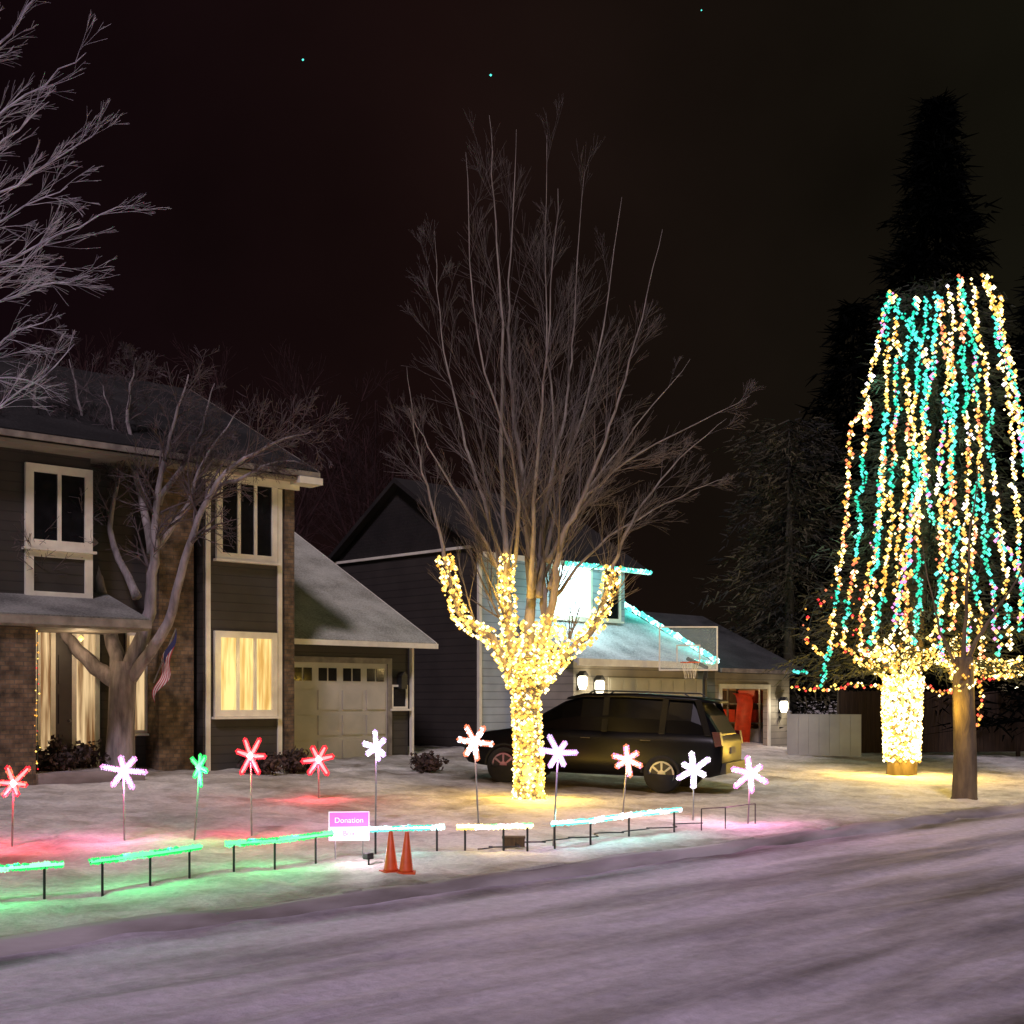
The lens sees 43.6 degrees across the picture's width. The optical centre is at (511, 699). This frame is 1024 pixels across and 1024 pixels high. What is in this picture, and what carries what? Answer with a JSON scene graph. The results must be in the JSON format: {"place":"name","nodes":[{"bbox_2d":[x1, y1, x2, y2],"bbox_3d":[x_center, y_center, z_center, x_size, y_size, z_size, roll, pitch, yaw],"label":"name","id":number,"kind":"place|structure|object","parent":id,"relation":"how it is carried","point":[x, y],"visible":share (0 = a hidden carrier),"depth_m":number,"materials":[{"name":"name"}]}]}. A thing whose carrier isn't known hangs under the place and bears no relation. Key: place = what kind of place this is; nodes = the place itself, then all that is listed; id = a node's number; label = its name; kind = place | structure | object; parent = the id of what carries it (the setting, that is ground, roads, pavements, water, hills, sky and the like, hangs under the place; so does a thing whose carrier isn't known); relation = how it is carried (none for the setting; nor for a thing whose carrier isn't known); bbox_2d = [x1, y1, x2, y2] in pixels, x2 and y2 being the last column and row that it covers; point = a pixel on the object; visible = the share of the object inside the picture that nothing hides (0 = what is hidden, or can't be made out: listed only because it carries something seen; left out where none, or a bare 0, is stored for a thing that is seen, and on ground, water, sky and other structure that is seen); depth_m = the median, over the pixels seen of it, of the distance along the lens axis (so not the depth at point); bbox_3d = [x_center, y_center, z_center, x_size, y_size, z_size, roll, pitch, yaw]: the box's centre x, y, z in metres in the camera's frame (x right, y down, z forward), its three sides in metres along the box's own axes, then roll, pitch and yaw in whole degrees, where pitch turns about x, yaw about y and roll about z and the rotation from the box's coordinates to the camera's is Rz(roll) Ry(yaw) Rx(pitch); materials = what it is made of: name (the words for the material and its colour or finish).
{"place":"outdoors","nodes":[
{"label":"outdoors","id":0,"kind":"place"},
{"bbox_2d":[0,812,1023,1023],"bbox_3d":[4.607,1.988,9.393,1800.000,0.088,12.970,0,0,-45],"label":"road","id":1,"kind":"structure","parent":0,"point":[921,924],"depth_m":10.10,"materials":[{"name":"snow"}]},
{"bbox_2d":[0,701,1023,936],"bbox_3d":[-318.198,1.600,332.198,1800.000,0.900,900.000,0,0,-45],"label":"ground","id":2,"kind":"structure","parent":0,"point":[74,827],"depth_m":19.19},
{"bbox_2d":[0,765,30,846],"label":"snowflake light","id":3,"kind":"object","parent":2,"relation":"on","point":[12,784],"visible":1,"depth_m":15.51,"materials":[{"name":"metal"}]},
{"bbox_2d":[0,860,63,898],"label":"light rail","id":4,"kind":"object","parent":2,"relation":"on","point":[44,865],"visible":0.99,"depth_m":12.03,"materials":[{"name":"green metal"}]},
{"bbox_2d":[36,745,47,771],"bbox_3d":[-8.685,1.036,22.537,0.947,0.898,1.035,0,0,0],"label":"shrub","id":5,"kind":"object","parent":2,"relation":"on","point":[41,755],"visible":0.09,"depth_m":22.68,"materials":[{"name":"brown plant"}]},
{"bbox_2d":[36,735,87,770],"bbox_3d":[-8.234,1.051,23.195,1.115,0.845,1.215,0,0,0],"label":"shrub","id":6,"kind":"object","parent":2,"relation":"on","point":[58,759],"visible":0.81,"depth_m":23.02,"materials":[{"name":"brown plant"}]},
{"bbox_2d":[55,739,110,767],"bbox_3d":[-8.096,1.064,24.049,1.157,0.714,1.024,0,0,0],"label":"shrub","id":7,"kind":"object","parent":2,"relation":"on","point":[91,756],"visible":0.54,"depth_m":24.04,"materials":[{"name":"brown plant"}]},
{"bbox_2d":[0,0,171,414],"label":"bare tree","id":8,"kind":"object","parent":2,"relation":"on","point":[39,244],"visible":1,"depth_m":11.49,"materials":[{"name":"grey plant"}]},
{"bbox_2d":[12,302,167,384],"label":"bare tree","id":9,"kind":"object","parent":2,"relation":"on","point":[35,332],"visible":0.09,"depth_m":45.22,"materials":[{"name":"brown plant"}]},
{"bbox_2d":[99,755,147,840],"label":"snowflake light","id":10,"kind":"object","parent":2,"relation":"on","point":[124,770],"visible":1,"depth_m":16.23,"materials":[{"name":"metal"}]},
{"bbox_2d":[88,843,202,896],"bbox_3d":[-3.672,1.742,12.943,0.068,0.464,1.478,0,0,32],"label":"light rail","id":11,"kind":"object","parent":2,"relation":"on","point":[146,854],"visible":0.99,"depth_m":12.91,"materials":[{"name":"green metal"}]},
{"bbox_2d":[0,316,351,767],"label":"bare tree","id":12,"kind":"object","parent":2,"relation":"on","point":[119,677],"visible":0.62,"depth_m":24.21,"materials":[{"name":"brown plant"}]},
{"bbox_2d":[190,753,208,839],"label":"snowflake light","id":13,"kind":"object","parent":2,"relation":"on","point":[199,767],"visible":1,"depth_m":16.27,"materials":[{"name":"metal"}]},
{"bbox_2d":[0,355,437,787],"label":"house","id":14,"kind":"structure","parent":2,"relation":"on","point":[288,638],"depth_m":25.47,"materials":[{"name":"wood"}]},
{"bbox_2d":[34,630,40,769],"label":"string light","id":15,"kind":"object","parent":14,"relation":"attached to","point":[38,652],"visible":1,"depth_m":22.07,"materials":[{"name":"orange"}]},
{"bbox_2d":[22,462,96,554],"bbox_3d":[-8.350,-3.523,23.638,1.367,1.580,0.138,0,0,-42],"label":"window","id":16,"kind":"structure","parent":14,"relation":"in","point":[48,489],"depth_m":23.64,"materials":[{"name":"black glass"}]},
{"bbox_2d":[56,633,71,766],"bbox_3d":[-8.470,0.070,24.199,0.364,2.659,0.141,0,0,-42],"label":"door","id":17,"kind":"structure","parent":14,"relation":"in","point":[63,654],"depth_m":24.20,"materials":[{"name":"paint"}]},
{"bbox_2d":[125,632,148,735],"bbox_3d":[-7.374,-0.305,25.189,0.542,2.029,0.138,0,0,-42],"label":"window","id":18,"kind":"structure","parent":14,"relation":"in","point":[141,686],"depth_m":25.28,"materials":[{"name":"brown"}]},
{"bbox_2d":[152,628,176,701],"bbox_3d":[-6.507,-0.625,23.905,0.642,1.407,0.181,0,0,38],"label":"flag","id":19,"kind":"object","parent":14,"relation":"attached to","point":[166,671],"visible":1,"depth_m":23.91,"materials":[{"name":"fabric"}]},
{"bbox_2d":[211,630,281,718],"bbox_3d":[-5.386,-0.497,26.044,1.542,1.771,0.138,0,0,-42],"label":"window","id":20,"kind":"structure","parent":14,"relation":"in","point":[245,663],"depth_m":26.06,"materials":[{"name":"yellow"}]},
{"bbox_2d":[213,481,281,565],"bbox_3d":[-5.375,-3.646,26.046,1.504,1.737,0.138,0,0,-42],"label":"window","id":21,"kind":"structure","parent":14,"relation":"in","point":[256,523],"depth_m":26.12,"materials":[{"name":"black glass"}]},
{"bbox_2d":[294,656,391,758],"bbox_3d":[-3.915,0.291,29.145,2.877,2.518,0.087,0,0,-42],"label":"garage door","id":22,"kind":"structure","parent":14,"relation":"in","point":[339,702],"depth_m":29.17,"materials":[{"name":"paint"}]},
{"bbox_2d":[391,685,410,710],"bbox_3d":[-2.647,-0.046,30.261,0.578,0.615,0.138,0,0,-42],"label":"window","id":23,"kind":"structure","parent":14,"relation":"in","point":[399,696],"depth_m":30.28,"materials":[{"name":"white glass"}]},
{"bbox_2d":[235,737,266,835],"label":"snowflake light","id":24,"kind":"object","parent":2,"relation":"on","point":[251,755],"visible":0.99,"depth_m":16.89,"materials":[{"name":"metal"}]},
{"bbox_2d":[237,749,288,774],"bbox_3d":[-4.962,1.261,25.488,1.163,0.540,0.739,0,0,13],"label":"shrub","id":25,"kind":"object","parent":2,"relation":"on","point":[268,765],"visible":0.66,"depth_m":25.35,"materials":[{"name":"brown plant"}]},
{"bbox_2d":[224,830,333,871],"bbox_3d":[-2.546,1.738,14.311,0.138,0.459,1.526,0,0,43],"label":"light rail","id":26,"kind":"object","parent":2,"relation":"on","point":[265,841],"visible":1,"depth_m":14.15,"materials":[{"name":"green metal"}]},
{"bbox_2d":[161,334,400,550],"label":"bare tree","id":27,"kind":"object","parent":2,"relation":"on","point":[300,510],"visible":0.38,"depth_m":47.52,"materials":[{"name":"brown plant"}]},
{"bbox_2d":[275,745,311,773],"bbox_3d":[-4.470,1.223,26.032,0.898,0.617,0.973,0,0,0],"label":"shrub","id":28,"kind":"object","parent":2,"relation":"on","point":[293,762],"visible":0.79,"depth_m":25.90,"materials":[{"name":"brown plant"}]},
{"bbox_2d":[300,745,334,798],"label":"snowflake light","id":29,"kind":"object","parent":2,"relation":"on","point":[319,758],"visible":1,"depth_m":21.81,"materials":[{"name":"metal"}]},
{"bbox_2d":[329,811,368,858],"bbox_3d":[-1.897,1.634,14.902,0.470,0.666,0.041,0,0,-6],"label":"yard sign","id":30,"kind":"object","parent":2,"relation":"on","point":[348,825],"visible":1,"depth_m":14.89,"materials":[{"name":"white"}]},
{"bbox_2d":[264,362,442,551],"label":"bare tree","id":31,"kind":"object","parent":2,"relation":"on","point":[357,495],"visible":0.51,"depth_m":44.89,"materials":[{"name":"brown plant"}]},
{"bbox_2d":[363,852,373,864],"bbox_3d":[-1.641,1.853,14.605,0.076,0.210,0.100,0,0,38],"label":"floodlight","id":32,"kind":"object","parent":2,"relation":"on","point":[368,856],"visible":0.85,"depth_m":14.58,"materials":[{"name":"black metal"}]},
{"bbox_2d":[362,729,386,825],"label":"snowflake light","id":33,"kind":"object","parent":2,"relation":"on","point":[376,745],"visible":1,"depth_m":18.47,"materials":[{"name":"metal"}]},
{"bbox_2d":[379,831,398,872],"bbox_3d":[-1.322,1.660,13.960,0.200,0.455,0.200,0,0,-28],"label":"traffic cone","id":34,"kind":"object","parent":2,"relation":"on","point":[390,865],"visible":0.99,"depth_m":13.91,"materials":[{"name":"orange plastic"}]},
{"bbox_2d":[396,832,415,874],"bbox_3d":[-1.149,1.663,13.900,0.200,0.455,0.200,0,0,-1],"label":"traffic cone","id":35,"kind":"object","parent":2,"relation":"on","point":[406,865],"visible":1,"depth_m":13.85,"materials":[{"name":"orange plastic"}]},
{"bbox_2d":[369,824,444,853],"bbox_3d":[-1.286,1.740,15.511,1.011,0.462,0.049,0,0,-24],"label":"light rail","id":36,"kind":"object","parent":2,"relation":"on","point":[408,827],"visible":0.97,"depth_m":15.50,"materials":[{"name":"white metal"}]},
{"bbox_2d":[409,750,448,772],"bbox_3d":[-1.827,1.336,27.172,0.902,0.520,0.949,0,0,24],"label":"shrub","id":37,"kind":"object","parent":2,"relation":"on","point":[426,762],"visible":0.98,"depth_m":27.04,"materials":[{"name":"brown plant"}]},
{"bbox_2d":[456,724,493,823],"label":"snowflake light","id":38,"kind":"object","parent":2,"relation":"on","point":[473,742],"visible":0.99,"depth_m":18.71,"materials":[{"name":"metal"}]},
{"bbox_2d":[456,823,533,851],"bbox_3d":[-0.205,1.751,15.841,1.003,0.464,0.079,0,0,-17],"label":"light rail","id":39,"kind":"object","parent":2,"relation":"on","point":[504,827],"visible":0.98,"depth_m":15.84,"materials":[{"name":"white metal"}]},
{"bbox_2d":[0,803,1023,956],"bbox_3d":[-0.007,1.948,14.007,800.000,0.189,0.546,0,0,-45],"label":"kerb","id":40,"kind":"structure","parent":2,"relation":"on","point":[53,938],"depth_m":13.11,"materials":[{"name":"concrete"}]},
{"bbox_2d":[505,836,525,846],"bbox_3d":[0.022,1.811,16.360,0.300,0.130,0.180,0,0,0],"label":"timer box","id":41,"kind":"object","parent":2,"relation":"on","point":[513,840],"visible":0.71,"depth_m":16.28,"materials":[{"name":"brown wood"}]},
{"bbox_2d":[328,478,715,746],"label":"house","id":42,"kind":"structure","parent":2,"relation":"on","point":[387,549],"depth_m":34.37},
{"bbox_2d":[550,565,594,621],"bbox_3d":[1.675,-2.994,35.340,0.139,1.645,1.784,0,0,45],"label":"window","id":43,"kind":"structure","parent":42,"relation":"in","point":[585,580],"depth_m":35.53,"materials":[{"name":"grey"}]},
{"bbox_2d":[565,561,651,574],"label":"string light","id":44,"kind":"object","parent":42,"relation":"attached to","point":[645,571],"visible":0.69,"depth_m":35.67,"materials":[{"name":"teal"}]},
{"bbox_2d":[601,570,623,623],"bbox_3d":[2.858,-2.994,36.522,0.138,1.605,0.912,0,0,45],"label":"window","id":45,"kind":"structure","parent":42,"relation":"in","point":[615,617],"depth_m":36.67,"materials":[{"name":"white glass"}]},
{"bbox_2d":[608,677,702,696],"bbox_3d":[4.062,0.506,35.284,0.067,2.188,4.277,0,0,45],"label":"garage door","id":46,"kind":"structure","parent":42,"relation":"in","point":[627,684],"depth_m":35.17,"materials":[{"name":"paint"}]},
{"bbox_2d":[625,602,719,661],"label":"string light","id":47,"kind":"object","parent":42,"relation":"attached to","point":[672,633],"visible":0.77,"depth_m":37.63,"materials":[{"name":"teal"}]},
{"bbox_2d":[538,734,578,845],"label":"snowflake light","id":48,"kind":"object","parent":2,"relation":"on","point":[557,752],"visible":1,"depth_m":16.41,"materials":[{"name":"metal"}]},
{"bbox_2d":[380,94,763,798],"bbox_3d":[0.984,-5.032,23.094,6.689,13.791,6.081,0,0,0],"label":"bare tree","id":49,"kind":"object","parent":2,"relation":"on","point":[538,556],"visible":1,"depth_m":22.65,"materials":[{"name":"brown plant"}]},
{"bbox_2d":[435,553,621,799],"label":"wrapped lights","id":50,"kind":"object","parent":49,"relation":"attached to","point":[538,677],"visible":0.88,"depth_m":22.65,"materials":[{"name":"yellow"}]},
{"bbox_2d":[477,823,702,849],"bbox_3d":[1.175,1.829,17.347,0.301,0.020,4.613,0,0,44],"label":"extension cable","id":51,"kind":"object","parent":2,"relation":"on","point":[544,841],"visible":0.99,"depth_m":17.00,"materials":[{"name":"black rubber"}]},
{"bbox_2d":[464,690,744,792],"bbox_3d":[1.840,0.763,25.810,5.420,1.922,2.530,2,1,22],"label":"parked car","id":52,"kind":"object","parent":2,"relation":"on","point":[664,735],"visible":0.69,"depth_m":24.73,"materials":[{"name":"black paint"}]},
{"bbox_2d":[551,807,681,848],"bbox_3d":[1.498,1.753,17.252,0.148,0.463,2.882,0,0,42],"label":"light rail","id":53,"kind":"object","parent":2,"relation":"on","point":[594,820],"visible":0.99,"depth_m":17.06,"materials":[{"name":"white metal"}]},
{"bbox_2d":[611,744,642,812],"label":"snowflake light","id":54,"kind":"object","parent":2,"relation":"on","point":[627,760],"visible":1,"depth_m":20.25,"materials":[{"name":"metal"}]},
{"bbox_2d":[659,626,717,696],"bbox_3d":[4.725,-0.126,32.578,1.317,3.416,2.331,0,0,28],"label":"basketball hoop","id":55,"kind":"object","parent":2,"relation":"on","point":[705,675],"visible":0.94,"depth_m":31.96,"materials":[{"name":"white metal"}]},
{"bbox_2d":[676,751,710,819],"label":"snowflake light","id":56,"kind":"object","parent":2,"relation":"on","point":[693,768],"visible":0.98,"depth_m":19.95,"materials":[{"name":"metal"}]},
{"bbox_2d":[630,611,807,746],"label":"house","id":57,"kind":"structure","parent":2,"relation":"on","point":[744,664],"depth_m":39.38,"materials":[{"name":"beige"}]},
{"bbox_2d":[701,803,755,830],"bbox_3d":[3.257,1.780,19.011,1.343,0.408,0.100,0,0,-44],"label":"light rail","id":58,"kind":"object","parent":2,"relation":"on","point":[725,812],"visible":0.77,"depth_m":18.83,"materials":[{"name":"black metal"}]},
{"bbox_2d":[722,689,762,742],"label":"storage shelf","id":59,"kind":"object","parent":2,"relation":"on","point":[756,735],"visible":0.34,"depth_m":40.06,"materials":[{"name":"metal"}]},
{"bbox_2d":[733,693,752,742],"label":"sled","id":60,"kind":"object","parent":2,"relation":"on","point":[744,707],"visible":0.82,"depth_m":40.07,"materials":[{"name":"red plastic"}]},
{"bbox_2d":[730,755,768,823],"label":"snowflake light","id":61,"kind":"object","parent":2,"relation":"on","point":[749,773],"visible":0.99,"depth_m":19.35,"materials":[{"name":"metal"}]},
{"bbox_2d":[688,411,885,728],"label":"spruce tree","id":62,"kind":"object","parent":2,"relation":"on","point":[787,587],"visible":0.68,"depth_m":42.79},
{"bbox_2d":[787,710,860,756],"bbox_3d":[8.771,1.105,36.009,2.164,1.600,0.142,0,0,32],"label":"fence","id":63,"kind":"object","parent":2,"relation":"on","point":[824,734],"visible":0.93,"depth_m":35.92,"materials":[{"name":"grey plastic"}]},
{"bbox_2d":[744,297,955,711],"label":"spruce tree","id":64,"kind":"object","parent":2,"relation":"on","point":[848,322],"visible":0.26,"depth_m":49.89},
{"bbox_2d":[761,86,1023,738],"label":"spruce tree","id":65,"kind":"object","parent":2,"relation":"on","point":[941,189],"visible":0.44,"depth_m":42.53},
{"bbox_2d":[762,271,1023,775],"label":"evergreen tree","id":66,"kind":"object","parent":2,"relation":"on","point":[896,767],"visible":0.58,"depth_m":30.23,"materials":[{"name":"green plant"}]},
{"bbox_2d":[802,584,865,653],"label":"string light","id":67,"kind":"object","parent":66,"relation":"hanging from","point":[824,601],"visible":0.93,"depth_m":29.63,"materials":[{"name":"red"}]},
{"bbox_2d":[804,636,871,658],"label":"string light","id":68,"kind":"object","parent":66,"relation":"hanging from","point":[821,653],"visible":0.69,"depth_m":30.03,"materials":[{"name":"orange"}]},
{"bbox_2d":[791,682,886,691],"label":"string light","id":69,"kind":"object","parent":66,"relation":"hanging from","point":[814,689],"visible":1,"depth_m":30.02,"materials":[{"name":"orange"}]},
{"bbox_2d":[819,405,870,687],"bbox_3d":[7.795,-3.605,30.042,1.321,6.666,0.326,0,0,-16],"label":"string light","id":70,"kind":"object","parent":66,"relation":"hanging from","point":[847,494],"visible":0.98,"depth_m":30.00,"materials":[{"name":"yellow"}]},
{"bbox_2d":[840,399,872,650],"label":"string light","id":71,"kind":"object","parent":66,"relation":"hanging from","point":[856,550],"visible":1,"depth_m":29.86,"materials":[{"name":"teal"}]},
{"bbox_2d":[856,441,886,651],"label":"string light","id":72,"kind":"object","parent":66,"relation":"hanging from","point":[870,563],"visible":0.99,"depth_m":29.04,"materials":[{"name":"yellow"}]},
{"bbox_2d":[861,292,893,427],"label":"string light","id":73,"kind":"object","parent":66,"relation":"hanging from","point":[871,376],"visible":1,"depth_m":30.17,"materials":[{"name":"yellow"}]},
{"bbox_2d":[866,293,892,661],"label":"string light","id":74,"kind":"object","parent":66,"relation":"hanging from","point":[878,537],"visible":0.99,"depth_m":29.23,"materials":[{"name":"yellow"}]},
{"bbox_2d":[862,298,902,656],"bbox_3d":[8.659,-5.233,29.297,0.541,8.574,2.336,0,0,34],"label":"string light","id":75,"kind":"object","parent":66,"relation":"hanging from","point":[892,431],"visible":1,"depth_m":29.00,"materials":[{"name":"yellow"}]},
{"bbox_2d":[888,290,897,304],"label":"string light","id":76,"kind":"object","parent":66,"relation":"hanging from","point":[894,297],"visible":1,"depth_m":30.23,"materials":[{"name":"yellow"}]},
{"bbox_2d":[884,297,918,659],"bbox_3d":[8.802,-5.100,28.839,0.378,8.453,1.950,0,0,30],"label":"string light","id":77,"kind":"object","parent":66,"relation":"hanging from","point":[901,526],"visible":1,"depth_m":28.72,"materials":[{"name":"yellow"}]},
{"bbox_2d":[893,457,929,634],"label":"string light","id":78,"kind":"object","parent":66,"relation":"hanging from","point":[904,567],"visible":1,"depth_m":28.38,"materials":[{"name":"yellow"}]},
{"bbox_2d":[902,296,931,640],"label":"string light","id":79,"kind":"object","parent":66,"relation":"hanging from","point":[910,508],"visible":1,"depth_m":28.67,"materials":[{"name":"yellow"}]},
{"bbox_2d":[900,313,951,529],"bbox_3d":[9.315,-6.360,28.947,0.479,5.305,1.880,0,0,-6],"label":"string light","id":80,"kind":"object","parent":66,"relation":"hanging from","point":[924,390],"visible":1,"depth_m":28.78,"materials":[{"name":"multicoloured"}]},
{"bbox_2d":[910,291,942,645],"bbox_3d":[9.177,-5.251,28.583,0.433,8.165,1.778,0,0,33],"label":"string light","id":81,"kind":"object","parent":66,"relation":"hanging from","point":[921,469],"visible":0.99,"depth_m":28.54,"materials":[{"name":"yellow"}]},
{"bbox_2d":[853,634,1023,763],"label":"wrapped lights","id":82,"kind":"object","parent":66,"relation":"attached to","point":[889,683],"visible":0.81,"depth_m":30.02,"materials":[{"name":"yellow"}]},
{"bbox_2d":[926,284,958,655],"bbox_3d":[9.635,-5.218,28.384,0.472,8.578,1.932,0,0,32],"label":"string light","id":83,"kind":"object","parent":66,"relation":"hanging from","point":[955,416],"visible":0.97,"depth_m":28.39,"materials":[{"name":"yellow"}]},
{"bbox_2d":[934,299,954,661],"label":"string light","id":84,"kind":"object","parent":66,"relation":"hanging from","point":[940,446],"visible":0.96,"depth_m":28.42,"materials":[{"name":"yellow"}]},
{"bbox_2d":[943,366,961,630],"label":"string light","id":85,"kind":"object","parent":66,"relation":"hanging from","point":[958,523],"visible":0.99,"depth_m":28.11,"materials":[{"name":"yellow"}]},
{"bbox_2d":[956,274,975,651],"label":"string light","id":86,"kind":"object","parent":66,"relation":"hanging from","point":[968,443],"visible":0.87,"depth_m":28.42,"materials":[{"name":"yellow"}]},
{"bbox_2d":[921,673,1022,696],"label":"string light","id":87,"kind":"object","parent":66,"relation":"hanging from","point":[947,690],"visible":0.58,"depth_m":30.03,"materials":[{"name":"red"}]},
{"bbox_2d":[967,473,987,659],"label":"string light","id":88,"kind":"object","parent":66,"relation":"hanging from","point":[972,572],"visible":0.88,"depth_m":27.88,"materials":[{"name":"multicoloured"}]},
{"bbox_2d":[974,678,984,726],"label":"string light","id":89,"kind":"object","parent":66,"relation":"hanging from","point":[981,704],"visible":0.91,"depth_m":30.03,"materials":[{"name":"orange"}]},
{"bbox_2d":[957,278,1003,662],"bbox_3d":[10.399,-5.188,28.394,0.409,8.787,1.756,0,0,-9],"label":"string light","id":90,"kind":"object","parent":66,"relation":"hanging from","point":[984,540],"visible":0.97,"depth_m":28.41,"materials":[{"name":"yellow"}]},
{"bbox_2d":[970,278,1013,650],"bbox_3d":[10.684,-5.338,28.461,0.333,8.571,1.598,0,0,-12],"label":"string light","id":91,"kind":"object","parent":66,"relation":"hanging from","point":[992,461],"visible":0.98,"depth_m":28.45,"materials":[{"name":"yellow"}]},
{"bbox_2d":[980,274,1023,631],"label":"string light","id":92,"kind":"object","parent":66,"relation":"hanging from","point":[1011,458],"visible":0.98,"depth_m":28.63,"materials":[{"name":"yellow"}]},
{"bbox_2d":[983,281,1023,471],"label":"string light","id":93,"kind":"object","parent":66,"relation":"hanging from","point":[1021,411],"visible":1,"depth_m":29.00,"materials":[{"name":"yellow"}]},
{"bbox_2d":[989,529,1023,584],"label":"string light","id":94,"kind":"object","parent":66,"relation":"hanging from","point":[1004,548],"visible":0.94,"depth_m":28.12,"materials":[{"name":"multicoloured"}]},
{"bbox_2d":[998,295,1023,476],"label":"string light","id":95,"kind":"object","parent":66,"relation":"hanging from","point":[1010,360],"visible":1,"depth_m":29.01,"materials":[{"name":"yellow"}]},
{"bbox_2d":[837,687,1023,756],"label":"fence","id":96,"kind":"object","parent":2,"relation":"on","point":[866,705],"visible":0.41,"depth_m":38.71,"materials":[{"name":"brown wood"}]},
{"bbox_2d":[874,612,1023,691],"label":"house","id":97,"kind":"structure","parent":2,"relation":"on","point":[949,687],"depth_m":45.00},
{"bbox_2d":[912,450,1023,799],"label":"bare tree","id":98,"kind":"object","parent":2,"relation":"on","point":[964,781],"visible":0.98,"depth_m":24.24,"materials":[{"name":"brown plant"}]},
{"bbox_2d":[949,656,977,691],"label":"wrapped lights","id":99,"kind":"object","parent":98,"relation":"attached to","point":[963,675],"visible":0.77,"depth_m":24.21,"materials":[{"name":"yellow"}]},
{"bbox_2d":[924,267,1023,741],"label":"spruce tree","id":100,"kind":"object","parent":2,"relation":"on","point":[1020,340],"visible":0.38,"depth_m":38.13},
{"bbox_2d":[0,0,1023,700],"label":"sky","id":101,"kind":"structure","parent":0,"point":[763,144],"materials":[{"name":"black"}]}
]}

